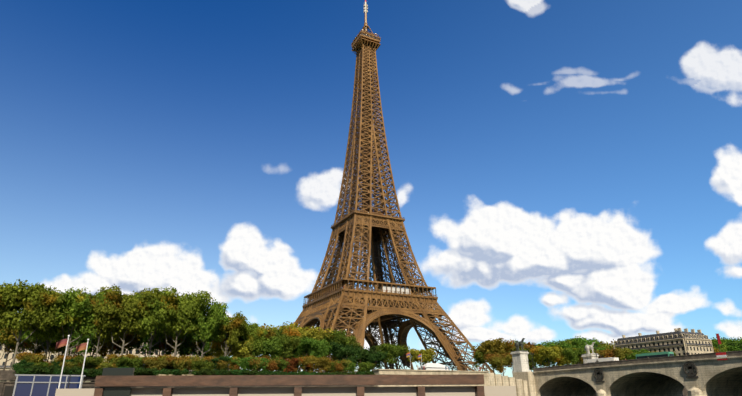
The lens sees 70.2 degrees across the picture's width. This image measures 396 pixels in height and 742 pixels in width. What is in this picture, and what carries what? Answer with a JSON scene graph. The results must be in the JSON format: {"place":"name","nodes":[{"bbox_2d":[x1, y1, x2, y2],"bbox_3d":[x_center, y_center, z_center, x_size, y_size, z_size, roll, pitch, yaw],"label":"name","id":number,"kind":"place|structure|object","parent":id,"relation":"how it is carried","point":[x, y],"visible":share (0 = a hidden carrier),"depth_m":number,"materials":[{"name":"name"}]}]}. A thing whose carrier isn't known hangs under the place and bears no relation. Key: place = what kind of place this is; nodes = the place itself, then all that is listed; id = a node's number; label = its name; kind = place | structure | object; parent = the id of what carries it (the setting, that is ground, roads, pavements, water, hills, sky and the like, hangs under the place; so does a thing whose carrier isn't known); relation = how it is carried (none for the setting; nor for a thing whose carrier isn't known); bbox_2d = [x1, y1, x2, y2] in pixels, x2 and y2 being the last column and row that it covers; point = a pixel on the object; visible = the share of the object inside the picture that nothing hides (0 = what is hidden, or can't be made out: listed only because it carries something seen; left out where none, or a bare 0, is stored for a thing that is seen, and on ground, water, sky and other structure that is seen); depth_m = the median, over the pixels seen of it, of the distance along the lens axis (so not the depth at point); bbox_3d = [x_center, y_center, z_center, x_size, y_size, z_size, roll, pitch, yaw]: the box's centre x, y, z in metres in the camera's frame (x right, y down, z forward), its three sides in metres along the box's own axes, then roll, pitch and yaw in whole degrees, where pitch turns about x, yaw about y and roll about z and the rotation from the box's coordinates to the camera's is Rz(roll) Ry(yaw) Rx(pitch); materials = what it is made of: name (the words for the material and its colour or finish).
{"place":"outdoors","nodes":[
{"label":"outdoors","id":0,"kind":"place"},
{"bbox_2d":[0,342,215,371],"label":"building","id":1,"kind":"structure","parent":0,"point":[9,362],"depth_m":245.21,"materials":[{"name":"stone"}]},
{"bbox_2d":[55,386,516,395],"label":"wall","id":2,"kind":"structure","parent":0,"point":[397,391],"depth_m":7.14,"materials":[{"name":"beige stone"}]},
{"bbox_2d":[0,370,687,395],"bbox_3d":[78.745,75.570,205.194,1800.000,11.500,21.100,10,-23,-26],"label":"quay wall","id":3,"kind":"structure","parent":0,"point":[7,375],"depth_m":140.98,"materials":[{"name":"beige stone"}]},
{"bbox_2d":[23,365,54,373],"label":"shrub","id":4,"kind":"object","parent":3,"relation":"on","point":[49,367],"visible":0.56,"depth_m":135.85,"materials":[{"name":"green plant"}]},
{"bbox_2d":[55,366,80,374],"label":"shrub","id":5,"kind":"object","parent":3,"relation":"on","point":[73,369],"visible":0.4,"depth_m":138.81,"materials":[{"name":"green plant"}]},
{"bbox_2d":[3,386,244,395],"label":"quay wall recesses","id":6,"kind":"object","parent":3,"relation":"attached to","point":[8,390],"visible":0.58,"depth_m":139.37,"materials":[{"name":"black"}]},
{"bbox_2d":[131,366,157,375],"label":"shrub","id":7,"kind":"object","parent":3,"relation":"on","point":[143,370],"visible":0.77,"depth_m":145.94,"materials":[{"name":"green plant"}]},
{"bbox_2d":[0,0,741,376],"label":"sky","id":8,"kind":"structure","parent":0,"point":[125,125],"materials":[{"name":"blue"}]},
{"bbox_2d":[40,0,741,349],"bbox_3d":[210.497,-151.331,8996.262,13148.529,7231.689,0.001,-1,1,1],"label":"cloud","id":9,"kind":"structure","parent":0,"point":[599,263],"depth_m":8957.91,"materials":[{"name":"white"}]},
{"bbox_2d":[372,369,491,386],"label":"wall","id":10,"kind":"structure","parent":0,"point":[414,372],"depth_m":183.28,"materials":[{"name":"beige stone"}]},
{"bbox_2d":[488,373,527,395],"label":"wall","id":11,"kind":"structure","parent":0,"point":[500,380],"depth_m":196.53,"materials":[{"name":"beige stone"}]},
{"bbox_2d":[636,352,673,358],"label":"bus","id":12,"kind":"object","parent":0,"point":[652,355],"depth_m":164.11,"materials":[{"name":"green paint"}]},
{"label":"ground","id":13,"kind":"structure","parent":0,"visible":0},
{"bbox_2d":[0,324,21,358],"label":"green tree","id":14,"kind":"object","parent":13,"relation":"on","point":[4,342],"visible":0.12,"depth_m":174.38,"materials":[{"name":"green plant"}]},
{"bbox_2d":[0,326,41,369],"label":"yellow tree","id":15,"kind":"object","parent":13,"relation":"on","point":[9,339],"visible":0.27,"depth_m":173.29,"materials":[{"name":"green plant"}]},
{"bbox_2d":[9,329,49,353],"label":"green tree","id":16,"kind":"object","parent":13,"relation":"on","point":[24,346],"visible":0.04,"depth_m":178.30,"materials":[{"name":"green plant"}]},
{"bbox_2d":[20,314,57,354],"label":"plane tree","id":17,"kind":"object","parent":13,"relation":"on","point":[26,335],"visible":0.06,"depth_m":170.66,"materials":[{"name":"green plant"}]},
{"bbox_2d":[32,332,77,358],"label":"yellow tree","id":18,"kind":"object","parent":13,"relation":"on","point":[53,350],"visible":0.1,"depth_m":183.75,"materials":[{"name":"green plant"}]},
{"bbox_2d":[53,329,96,356],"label":"green tree","id":19,"kind":"object","parent":13,"relation":"on","point":[84,338],"visible":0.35,"depth_m":182.54,"materials":[{"name":"green plant"}]},
{"bbox_2d":[94,326,132,353],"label":"plane tree","id":20,"kind":"object","parent":13,"relation":"on","point":[103,338],"visible":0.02,"depth_m":177.50,"materials":[{"name":"green plant"}]},
{"bbox_2d":[93,332,140,356],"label":"yellow tree","id":21,"kind":"object","parent":13,"relation":"on","point":[128,338],"visible":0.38,"depth_m":188.25,"materials":[{"name":"green plant"}]},
{"bbox_2d":[131,336,162,357],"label":"green tree","id":22,"kind":"object","parent":13,"relation":"on","point":[142,340],"visible":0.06,"depth_m":200.47,"materials":[{"name":"green plant"}]},
{"bbox_2d":[145,336,179,356],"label":"green tree","id":23,"kind":"object","parent":13,"relation":"on","point":[154,347],"visible":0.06,"depth_m":194.29,"materials":[{"name":"green plant"}]},
{"bbox_2d":[148,327,185,355],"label":"plane tree","id":24,"kind":"object","parent":13,"relation":"on","point":[158,337],"visible":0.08,"depth_m":186.49,"materials":[{"name":"green plant"}]},
{"bbox_2d":[158,333,200,356],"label":"yellow tree","id":25,"kind":"object","parent":13,"relation":"on","point":[170,341],"visible":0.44,"depth_m":194.20,"materials":[{"name":"green plant"}]},
{"bbox_2d":[169,331,206,356],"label":"green tree","id":26,"kind":"object","parent":13,"relation":"on","point":[183,351],"visible":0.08,"depth_m":195.12,"materials":[{"name":"green plant"}]},
{"bbox_2d":[188,341,213,358],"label":"green tree","id":27,"kind":"object","parent":13,"relation":"on","point":[195,351],"visible":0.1,"depth_m":207.19,"materials":[{"name":"green plant"}]},
{"bbox_2d":[203,333,231,355],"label":"green tree","id":28,"kind":"object","parent":13,"relation":"on","point":[207,348],"visible":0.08,"depth_m":196.14,"materials":[{"name":"green plant"}]},
{"bbox_2d":[261,326,275,351],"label":"yellow tree","id":29,"kind":"object","parent":13,"relation":"on","point":[270,332],"visible":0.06,"depth_m":211.53,"materials":[{"name":"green plant"}]},
{"bbox_2d":[264,328,288,359],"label":"green tree","id":30,"kind":"object","parent":13,"relation":"on","point":[279,332],"visible":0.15,"depth_m":220.11,"materials":[{"name":"green plant"}]},
{"bbox_2d":[266,335,305,359],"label":"green tree","id":31,"kind":"object","parent":13,"relation":"on","point":[288,346],"visible":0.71,"depth_m":201.52,"materials":[{"name":"green plant"}]},
{"bbox_2d":[262,321,317,357],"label":"yellow tree","id":32,"kind":"object","parent":13,"relation":"on","point":[283,326],"visible":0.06,"depth_m":250.78,"materials":[{"name":"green plant"}]},
{"bbox_2d":[280,326,335,356],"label":"yellow tree","id":33,"kind":"object","parent":13,"relation":"on","point":[313,333],"visible":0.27,"depth_m":237.23,"materials":[{"name":"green plant"}]},
{"bbox_2d":[291,336,331,357],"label":"green tree","id":34,"kind":"object","parent":13,"relation":"on","point":[320,348],"visible":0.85,"depth_m":202.42,"materials":[{"name":"green plant"}]},
{"bbox_2d":[308,328,350,372],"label":"green tree","id":35,"kind":"object","parent":13,"relation":"on","point":[340,336],"visible":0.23,"depth_m":244.15,"materials":[{"name":"green plant"}]},
{"bbox_2d":[326,334,361,360],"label":"green tree","id":36,"kind":"object","parent":13,"relation":"on","point":[353,340],"visible":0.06,"depth_m":261.13,"materials":[{"name":"green plant"}]},
{"bbox_2d":[328,341,361,362],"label":"dark tree","id":37,"kind":"object","parent":13,"relation":"on","point":[337,350],"visible":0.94,"depth_m":223.97,"materials":[{"name":"green plant"}]},
{"bbox_2d":[347,345,377,367],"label":"dark tree","id":38,"kind":"object","parent":13,"relation":"on","point":[363,351],"visible":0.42,"depth_m":228.40,"materials":[{"name":"green plant"}]},
{"bbox_2d":[364,351,387,369],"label":"dark tree","id":39,"kind":"object","parent":13,"relation":"on","point":[378,356],"visible":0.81,"depth_m":224.62,"materials":[{"name":"green plant"}]},
{"bbox_2d":[270,0,492,372],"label":"tower","id":40,"kind":"structure","parent":13,"relation":"on","point":[374,229],"depth_m":379.70,"materials":[{"name":"metal"}]},
{"bbox_2d":[375,342,409,368],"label":"green tree","id":41,"kind":"object","parent":13,"relation":"on","point":[394,352],"visible":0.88,"depth_m":231.78,"materials":[{"name":"green plant"}]},
{"bbox_2d":[406,348,436,366],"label":"yellow tree","id":42,"kind":"object","parent":13,"relation":"on","point":[427,355],"visible":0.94,"depth_m":233.05,"materials":[{"name":"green plant"}]},
{"bbox_2d":[472,348,495,370],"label":"green tree","id":43,"kind":"object","parent":13,"relation":"on","point":[478,358],"visible":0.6,"depth_m":258.23,"materials":[{"name":"green plant"}]},
{"bbox_2d":[470,338,516,373],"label":"yellow tree","id":44,"kind":"object","parent":13,"relation":"on","point":[496,344],"visible":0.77,"depth_m":256.54,"materials":[{"name":"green plant"}]},
{"bbox_2d":[482,352,512,375],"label":"autumn tree","id":45,"kind":"object","parent":13,"relation":"on","point":[497,362],"visible":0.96,"depth_m":236.20,"materials":[{"name":"yellow plant"}]},
{"bbox_2d":[499,342,536,367],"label":"autumn tree","id":46,"kind":"object","parent":13,"relation":"on","point":[528,345],"visible":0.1,"depth_m":285.27,"materials":[{"name":"orange plant"}]},
{"bbox_2d":[513,348,538,371],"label":"green tree","id":47,"kind":"object","parent":13,"relation":"on","point":[530,360],"visible":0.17,"depth_m":280.31,"materials":[{"name":"green plant"}]},
{"bbox_2d":[529,345,564,366],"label":"yellow tree","id":48,"kind":"object","parent":13,"relation":"on","point":[541,353],"visible":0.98,"depth_m":262.17,"materials":[{"name":"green plant"}]},
{"bbox_2d":[543,340,571,364],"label":"green tree","id":49,"kind":"object","parent":13,"relation":"on","point":[564,345],"visible":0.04,"depth_m":367.86,"materials":[{"name":"green plant"}]},
{"bbox_2d":[547,338,585,364],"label":"green tree","id":50,"kind":"object","parent":13,"relation":"on","point":[574,343],"visible":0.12,"depth_m":410.39,"materials":[{"name":"green plant"}]},
{"bbox_2d":[561,347,593,363],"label":"green tree","id":51,"kind":"object","parent":13,"relation":"on","point":[574,356],"visible":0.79,"depth_m":259.30,"materials":[{"name":"green plant"}]},
{"bbox_2d":[565,336,601,347],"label":"green tree","id":52,"kind":"object","parent":13,"relation":"on","point":[588,340],"visible":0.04,"depth_m":458.98,"materials":[{"name":"green plant"}]},
{"bbox_2d":[573,344,609,363],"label":"green tree","id":53,"kind":"object","parent":13,"relation":"on","point":[596,347],"visible":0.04,"depth_m":355.57,"materials":[{"name":"green plant"}]},
{"bbox_2d":[593,346,632,359],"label":"autumn tree","id":54,"kind":"object","parent":13,"relation":"on","point":[616,352],"visible":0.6,"depth_m":272.52,"materials":[{"name":"brown plant"}]},
{"bbox_2d":[613,328,713,355],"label":"building","id":55,"kind":"structure","parent":13,"relation":"on","point":[699,342],"depth_m":329.72,"materials":[{"name":"stone"}]},
{"bbox_2d":[712,339,735,348],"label":"green tree","id":56,"kind":"object","parent":13,"relation":"on","point":[722,344],"visible":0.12,"depth_m":435.40,"materials":[{"name":"green plant"}]},
{"bbox_2d":[715,345,739,351],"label":"green tree","id":57,"kind":"object","parent":13,"relation":"on","point":[728,348],"visible":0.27,"depth_m":355.53,"materials":[{"name":"green plant"}]},
{"label":"river water","id":58,"kind":"structure","parent":0,"visible":0},
{"bbox_2d":[12,374,85,395],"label":"glass railing","id":59,"kind":"object","parent":58,"relation":"on","point":[34,385],"visible":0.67,"depth_m":43.07,"materials":[{"name":"blue glass"}]},
{"bbox_2d":[55,335,69,388],"bbox_3d":[-25.082,14.178,42.016,0.245,6.468,0.940,-17,-27,37],"label":"flagpole","id":60,"kind":"object","parent":59,"relation":"on","point":[62,343],"visible":1,"depth_m":42.83,"materials":[{"name":"white metal"}]},
{"bbox_2d":[75,339,88,388],"bbox_3d":[-23.792,14.530,42.623,0.245,6.224,0.940,-17,-27,37],"label":"flagpole","id":61,"kind":"object","parent":59,"relation":"on","point":[82,346],"visible":1,"depth_m":43.42,"materials":[{"name":"white metal"}]},
{"bbox_2d":[94,374,484,395],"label":"boat rail","id":62,"kind":"object","parent":58,"relation":"on","point":[247,380],"visible":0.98,"depth_m":7.01,"materials":[{"name":"brown wood"}]},
{"bbox_2d":[100,368,134,395],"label":"boat rail screen","id":63,"kind":"object","parent":62,"relation":"attached to","point":[118,391],"visible":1,"depth_m":6.80,"materials":[{"name":"grey glass"}]},
{"bbox_2d":[512,356,741,395],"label":"bridge","id":64,"kind":"structure","parent":58,"relation":"in","point":[714,375],"depth_m":171.18,"materials":[{"name":"stone"}]},
{"bbox_2d":[510,338,530,372],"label":"statue","id":65,"kind":"object","parent":64,"relation":"on","point":[520,360],"visible":1,"depth_m":205.10,"materials":[{"name":"white stone"}]},
{"bbox_2d":[581,342,598,362],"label":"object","id":66,"kind":"object","parent":64,"relation":"on","point":[589,356],"visible":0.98,"depth_m":223.78,"materials":[{"name":"grey"}]},
{"bbox_2d":[587,357,618,362],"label":"bus","id":67,"kind":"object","parent":64,"relation":"on","point":[603,359],"depth_m":188.59,"materials":[{"name":"white paint"}]},
{"bbox_2d":[533,350,741,371],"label":"bridge parapet","id":68,"kind":"structure","parent":64,"relation":"attached to","point":[684,357],"depth_m":161.56,"materials":[{"name":"grey stone"}]},
{"bbox_2d":[593,361,698,381],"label":"pont iena medallions","id":69,"kind":"object","parent":64,"relation":"attached to","point":[690,368],"visible":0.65,"depth_m":149.04,"materials":[{"name":"grey stone"}]},
{"bbox_3d":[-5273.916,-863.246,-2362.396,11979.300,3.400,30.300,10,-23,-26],"label":"quay promenade","id":70,"kind":"object","parent":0,"visible":0},
{"bbox_2d":[0,293,22,330],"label":"plane tree","id":71,"kind":"object","parent":70,"relation":"on","point":[2,321],"visible":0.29,"depth_m":147.07,"materials":[{"name":"green plant"}]},
{"bbox_2d":[12,359,34,368],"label":"bush","id":72,"kind":"object","parent":70,"relation":"on","point":[22,363],"visible":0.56,"depth_m":137.43,"materials":[{"name":"green plant"}]},
{"bbox_2d":[15,352,48,365],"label":"bush","id":73,"kind":"object","parent":70,"relation":"on","point":[31,357],"visible":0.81,"depth_m":141.95,"materials":[{"name":"yellow plant"}]},
{"bbox_2d":[0,279,67,381],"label":"plane tree","id":74,"kind":"object","parent":70,"relation":"on","point":[36,302],"visible":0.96,"depth_m":147.92,"materials":[{"name":"green plant"}]},
{"bbox_2d":[31,310,70,360],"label":"plane tree","id":75,"kind":"object","parent":70,"relation":"on","point":[56,331],"visible":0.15,"depth_m":155.76,"materials":[{"name":"green plant"}]},
{"bbox_2d":[52,355,79,366],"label":"bush","id":76,"kind":"object","parent":70,"relation":"on","point":[60,358],"visible":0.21,"depth_m":144.63,"materials":[{"name":"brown plant"}]},
{"bbox_2d":[59,361,90,368],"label":"bush","id":77,"kind":"object","parent":70,"relation":"on","point":[67,364],"visible":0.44,"depth_m":141.77,"materials":[{"name":"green plant"}]},
{"bbox_2d":[50,287,109,355],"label":"plane tree","id":78,"kind":"object","parent":70,"relation":"on","point":[76,304],"visible":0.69,"depth_m":155.68,"materials":[{"name":"green plant"}]},
{"bbox_2d":[72,355,103,381],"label":"bush","id":79,"kind":"object","parent":70,"relation":"on","point":[93,361],"visible":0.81,"depth_m":142.83,"materials":[{"name":"green plant"}]},
{"bbox_2d":[77,292,128,381],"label":"plane tree","id":80,"kind":"object","parent":70,"relation":"on","point":[107,333],"visible":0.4,"depth_m":159.18,"materials":[{"name":"green plant"}]},
{"bbox_2d":[95,362,117,368],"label":"bush","id":81,"kind":"object","parent":70,"relation":"on","point":[107,365],"visible":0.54,"depth_m":144.18,"materials":[{"name":"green plant"}]},
{"bbox_2d":[105,353,138,364],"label":"bush","id":82,"kind":"object","parent":70,"relation":"on","point":[114,356],"visible":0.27,"depth_m":150.07,"materials":[{"name":"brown plant"}]},
{"bbox_2d":[110,356,141,367],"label":"bush","id":83,"kind":"object","parent":70,"relation":"on","point":[136,363],"visible":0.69,"depth_m":148.26,"materials":[{"name":"green plant"}]},
{"bbox_2d":[94,284,161,354],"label":"plane tree","id":84,"kind":"object","parent":70,"relation":"on","point":[130,308],"visible":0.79,"depth_m":160.43,"materials":[{"name":"green plant"}]},
{"bbox_2d":[130,293,184,356],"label":"plane tree","id":85,"kind":"object","parent":70,"relation":"on","point":[151,320],"visible":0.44,"depth_m":163.55,"materials":[{"name":"green plant"}]},
{"bbox_2d":[142,357,172,370],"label":"bush","id":86,"kind":"object","parent":70,"relation":"on","point":[163,364],"visible":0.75,"depth_m":153.16,"materials":[{"name":"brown plant"}]},
{"bbox_2d":[168,357,193,370],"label":"bush","id":87,"kind":"object","parent":70,"relation":"on","point":[179,363],"visible":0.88,"depth_m":152.19,"materials":[{"name":"yellow plant"}]},
{"bbox_2d":[155,286,214,356],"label":"plane tree","id":88,"kind":"object","parent":70,"relation":"on","point":[189,302],"visible":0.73,"depth_m":168.44,"materials":[{"name":"green plant"}]},
{"bbox_2d":[190,361,214,370],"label":"bush","id":89,"kind":"object","parent":70,"relation":"on","point":[197,365],"visible":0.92,"depth_m":155.26,"materials":[{"name":"green plant"}]},
{"bbox_2d":[191,355,216,362],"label":"bush","id":90,"kind":"object","parent":70,"relation":"on","point":[197,357],"visible":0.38,"depth_m":162.08,"materials":[{"name":"brown plant"}]},
{"bbox_2d":[183,299,229,356],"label":"plane tree","id":91,"kind":"object","parent":70,"relation":"on","point":[209,318],"visible":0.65,"depth_m":174.14,"materials":[{"name":"green plant"}]},
{"bbox_2d":[201,356,231,368],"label":"bush","id":92,"kind":"object","parent":70,"relation":"on","point":[222,358],"visible":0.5,"depth_m":161.56,"materials":[{"name":"green plant"}]},
{"bbox_2d":[210,360,240,370],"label":"bush","id":93,"kind":"object","parent":70,"relation":"on","point":[221,364],"visible":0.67,"depth_m":160.83,"materials":[{"name":"brown plant"}]},
{"bbox_2d":[207,338,254,357],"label":"yellow tree","id":94,"kind":"object","parent":70,"relation":"on","point":[242,352],"visible":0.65,"depth_m":183.03,"materials":[{"name":"green plant"}]},
{"bbox_2d":[216,311,247,356],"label":"plane tree","id":95,"kind":"object","parent":70,"relation":"on","point":[235,325],"visible":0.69,"depth_m":179.11,"materials":[{"name":"green plant"}]},
{"bbox_2d":[227,356,249,369],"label":"bush","id":96,"kind":"object","parent":70,"relation":"on","point":[244,363],"visible":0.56,"depth_m":164.41,"materials":[{"name":"green plant"}]},
{"bbox_2d":[228,321,267,369],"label":"plane tree","id":97,"kind":"object","parent":70,"relation":"on","point":[255,333],"visible":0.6,"depth_m":186.77,"materials":[{"name":"green plant"}]},
{"bbox_2d":[247,357,269,370],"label":"bush","id":98,"kind":"object","parent":70,"relation":"on","point":[264,359],"visible":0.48,"depth_m":166.32,"materials":[{"name":"green plant"}]},
{"bbox_2d":[245,337,283,359],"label":"green tree","id":99,"kind":"object","parent":70,"relation":"on","point":[272,348],"visible":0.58,"depth_m":187.73,"materials":[{"name":"green plant"}]},
{"bbox_2d":[248,358,280,370],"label":"bush","id":100,"kind":"object","parent":70,"relation":"on","point":[272,365],"visible":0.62,"depth_m":166.38,"materials":[{"name":"brown plant"}]},
{"bbox_2d":[269,358,288,371],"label":"bush","id":101,"kind":"object","parent":70,"relation":"on","point":[282,364],"visible":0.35,"depth_m":172.40,"materials":[{"name":"green plant"}]},
{"bbox_2d":[277,357,301,372],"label":"bush","id":102,"kind":"object","parent":70,"relation":"on","point":[294,363],"visible":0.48,"depth_m":173.46,"materials":[{"name":"brown plant"}]},
{"bbox_2d":[297,355,316,370],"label":"bush","id":103,"kind":"object","parent":70,"relation":"on","point":[308,359],"visible":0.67,"depth_m":177.23,"materials":[{"name":"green plant"}]},
{"bbox_2d":[305,356,332,372],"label":"bush","id":104,"kind":"object","parent":70,"relation":"on","point":[325,361],"visible":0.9,"depth_m":175.58,"materials":[{"name":"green plant"}]},
{"bbox_2d":[330,358,351,372],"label":"bush","id":105,"kind":"object","parent":70,"relation":"on","point":[340,366],"visible":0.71,"depth_m":179.81,"materials":[{"name":"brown plant"}]},
{"bbox_2d":[335,361,355,372],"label":"bush","id":106,"kind":"object","parent":70,"relation":"on","point":[351,367],"visible":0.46,"depth_m":180.40,"materials":[{"name":"green plant"}]},
{"bbox_2d":[357,362,374,371],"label":"bush","id":107,"kind":"object","parent":70,"relation":"on","point":[365,367],"visible":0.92,"depth_m":183.77,"materials":[{"name":"green plant"}]},
{"bbox_2d":[418,363,448,369],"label":"marquee","id":108,"kind":"object","parent":70,"relation":"on","point":[433,366],"visible":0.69,"depth_m":196.66,"materials":[{"name":"white fabric"}]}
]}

